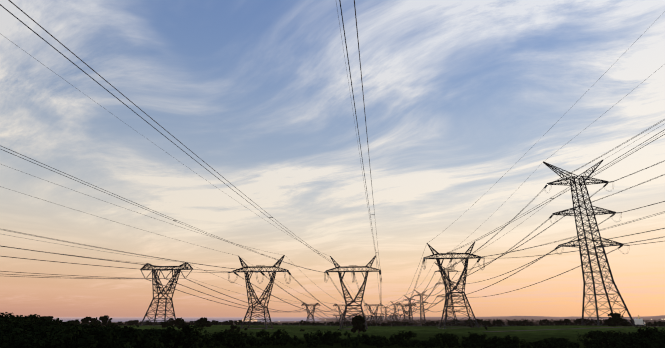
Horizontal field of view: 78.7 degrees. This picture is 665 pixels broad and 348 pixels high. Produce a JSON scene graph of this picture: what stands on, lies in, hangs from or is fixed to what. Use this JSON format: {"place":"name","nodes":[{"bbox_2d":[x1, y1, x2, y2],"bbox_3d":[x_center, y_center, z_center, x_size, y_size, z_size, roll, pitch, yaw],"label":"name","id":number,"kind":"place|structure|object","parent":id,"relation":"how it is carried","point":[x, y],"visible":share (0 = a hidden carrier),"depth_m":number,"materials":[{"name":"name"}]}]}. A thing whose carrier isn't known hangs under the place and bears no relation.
{"place":"outdoors","nodes":[
{"label":"outdoors","id":0,"kind":"place"},
{"bbox_2d":[3,234,351,316],"bbox_3d":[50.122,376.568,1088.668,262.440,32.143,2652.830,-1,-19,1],"label":"earth wires","id":1,"kind":"object","parent":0,"point":[173,272],"visible":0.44,"depth_m":167.21,"materials":[{"name":"black metal"}]},
{"bbox_2d":[0,164,370,317],"bbox_3d":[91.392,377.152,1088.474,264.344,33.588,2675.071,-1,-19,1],"label":"earth wires","id":2,"kind":"object","parent":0,"point":[165,236],"visible":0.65,"depth_m":84.52,"materials":[{"name":"black metal"}]},
{"bbox_2d":[52,317,320,321],"bbox_3d":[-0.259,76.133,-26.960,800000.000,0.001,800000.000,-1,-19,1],"label":"sea","id":3,"kind":"structure","parent":0,"point":[124,319],"depth_m":19258.54,"materials":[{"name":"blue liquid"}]},
{"bbox_2d":[1,3,382,315],"bbox_3d":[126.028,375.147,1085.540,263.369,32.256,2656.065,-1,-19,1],"label":"earth wires","id":4,"kind":"object","parent":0,"point":[225,193],"visible":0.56,"depth_m":40.87,"materials":[{"name":"black metal"}]},
{"bbox_2d":[0,0,664,316],"label":"sky","id":5,"kind":"structure","parent":0,"point":[460,96],"materials":[{"name":"blue"}]},
{"bbox_2d":[80,315,664,347],"bbox_3d":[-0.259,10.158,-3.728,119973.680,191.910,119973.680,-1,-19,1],"label":"ground","id":6,"kind":"structure","parent":0,"point":[424,333],"depth_m":121.09,"materials":[{"name":"green plant"}]},
{"bbox_2d":[140,263,192,325],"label":"pylon","id":7,"kind":"object","parent":6,"relation":"on","point":[154,273],"visible":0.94,"depth_m":161.97,"materials":[{"name":"metal"}]},
{"bbox_2d":[228,255,290,328],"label":"pylon","id":8,"kind":"object","parent":6,"relation":"on","point":[267,291],"visible":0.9,"depth_m":150.93,"materials":[{"name":"metal"}]},
{"bbox_2d":[1,229,375,320],"bbox_3d":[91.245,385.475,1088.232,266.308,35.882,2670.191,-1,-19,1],"label":"line conductors","id":9,"kind":"structure","parent":8,"relation":"hanging from","point":[163,270],"depth_m":79.97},
{"bbox_2d":[301,303,319,321],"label":"pylon","id":10,"kind":"object","parent":6,"relation":"on","point":[313,305],"visible":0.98,"depth_m":485.47,"materials":[{"name":"metal"}]},
{"bbox_2d":[1,271,368,320],"bbox_3d":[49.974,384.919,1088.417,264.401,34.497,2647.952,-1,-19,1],"label":"line conductors","id":11,"kind":"structure","parent":10,"relation":"attached to","point":[167,286],"depth_m":164.83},
{"bbox_2d":[0,312,664,347],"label":"scrub foliage","id":12,"kind":"object","parent":6,"relation":"on","point":[28,331],"visible":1,"depth_m":30.03,"materials":[{"name":"brown plant"}]},
{"bbox_2d":[333,303,350,321],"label":"pylon","id":13,"kind":"object","parent":6,"relation":"on","point":[335,304],"visible":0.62,"depth_m":454.08,"materials":[{"name":"metal"}]},
{"bbox_2d":[324,255,381,329],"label":"pylon","id":14,"kind":"object","parent":6,"relation":"on","point":[360,289],"visible":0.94,"depth_m":156.93,"materials":[{"name":"metal"}]},
{"bbox_2d":[0,0,383,319],"bbox_3d":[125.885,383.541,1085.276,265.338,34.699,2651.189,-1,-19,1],"label":"line conductors","id":15,"kind":"structure","parent":14,"relation":"hanging from","point":[201,159],"depth_m":23.24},
{"bbox_2d":[42,313,664,346],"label":"tree line","id":16,"kind":"object","parent":6,"relation":"on","point":[616,319],"visible":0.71,"depth_m":198.84,"materials":[{"name":"brown plant"}]},
{"bbox_2d":[78,318,664,325],"bbox_3d":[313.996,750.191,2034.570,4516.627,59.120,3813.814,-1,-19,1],"label":"distant scrub foliage","id":17,"kind":"object","parent":6,"relation":"on","point":[390,323],"visible":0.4,"depth_m":367.64,"materials":[{"name":"plant"}]},
{"bbox_2d":[364,303,382,323],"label":"pylon","id":18,"kind":"object","parent":6,"relation":"on","point":[374,318],"visible":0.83,"depth_m":462.33,"materials":[{"name":"metal"}]},
{"bbox_2d":[382,306,388,322],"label":"pylon","id":19,"kind":"object","parent":6,"relation":"on","point":[386,314],"visible":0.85,"depth_m":1468.35,"materials":[{"name":"metal"}]},
{"bbox_2d":[396,303,415,322],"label":"pylon","id":20,"kind":"object","parent":6,"relation":"on","point":[410,306],"visible":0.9,"depth_m":475.55,"materials":[{"name":"metal"}]},
{"bbox_2d":[404,295,414,325],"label":"pylon","id":21,"kind":"object","parent":6,"relation":"on","point":[411,307],"visible":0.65,"depth_m":855.02,"materials":[{"name":"metal"}]},
{"bbox_2d":[414,290,427,324],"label":"pylon","id":22,"kind":"object","parent":6,"relation":"on","point":[422,308],"visible":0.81,"depth_m":710.30,"materials":[{"name":"metal"}]},
{"bbox_2d":[434,262,459,322],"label":"pylon","id":23,"kind":"object","parent":6,"relation":"on","point":[448,271],"visible":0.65,"depth_m":410.81,"materials":[{"name":"metal"}]},
{"bbox_2d":[382,119,664,316],"bbox_3d":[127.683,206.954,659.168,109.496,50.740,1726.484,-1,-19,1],"label":"line conductors","id":24,"kind":"object","parent":23,"relation":"attached to","point":[538,234],"visible":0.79,"depth_m":190.72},
{"bbox_2d":[422,242,484,328],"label":"pylon","id":25,"kind":"object","parent":6,"relation":"on","point":[463,273],"visible":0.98,"depth_m":153.11,"materials":[{"name":"metal"}]},
{"bbox_2d":[387,129,664,320],"bbox_3d":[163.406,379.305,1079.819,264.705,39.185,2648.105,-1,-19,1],"label":"line conductors","id":26,"kind":"object","parent":25,"relation":"attached to","point":[538,245],"visible":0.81,"depth_m":64.24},
{"bbox_2d":[387,11,664,317],"bbox_3d":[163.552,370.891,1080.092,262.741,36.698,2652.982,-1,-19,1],"label":"power line","id":27,"kind":"object","parent":25,"relation":"attached to","point":[505,173],"visible":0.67,"depth_m":70.95,"materials":[{"name":"black metal"}]},
{"bbox_2d":[248,325,664,331],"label":"grass field","id":28,"kind":"structure","parent":6,"relation":"on","point":[515,330],"depth_m":115.09,"materials":[{"name":"plant"}]},
{"bbox_2d":[543,160,634,325],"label":"pylon","id":29,"kind":"object","parent":6,"relation":"on","point":[581,214],"visible":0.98,"depth_m":152.67,"materials":[{"name":"metal"}]},
{"bbox_2d":[386,66,663,304],"bbox_3d":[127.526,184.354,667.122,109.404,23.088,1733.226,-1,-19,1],"label":"power line","id":30,"kind":"object","parent":29,"relation":"attached to","point":[527,178],"visible":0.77,"depth_m":196.53,"materials":[{"name":"black metal"}]},
{"bbox_2d":[633,315,645,326],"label":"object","id":31,"kind":"object","parent":6,"relation":"on","point":[639,322],"visible":0.85,"depth_m":114.52,"materials":[{"name":"white paint"}]}
]}

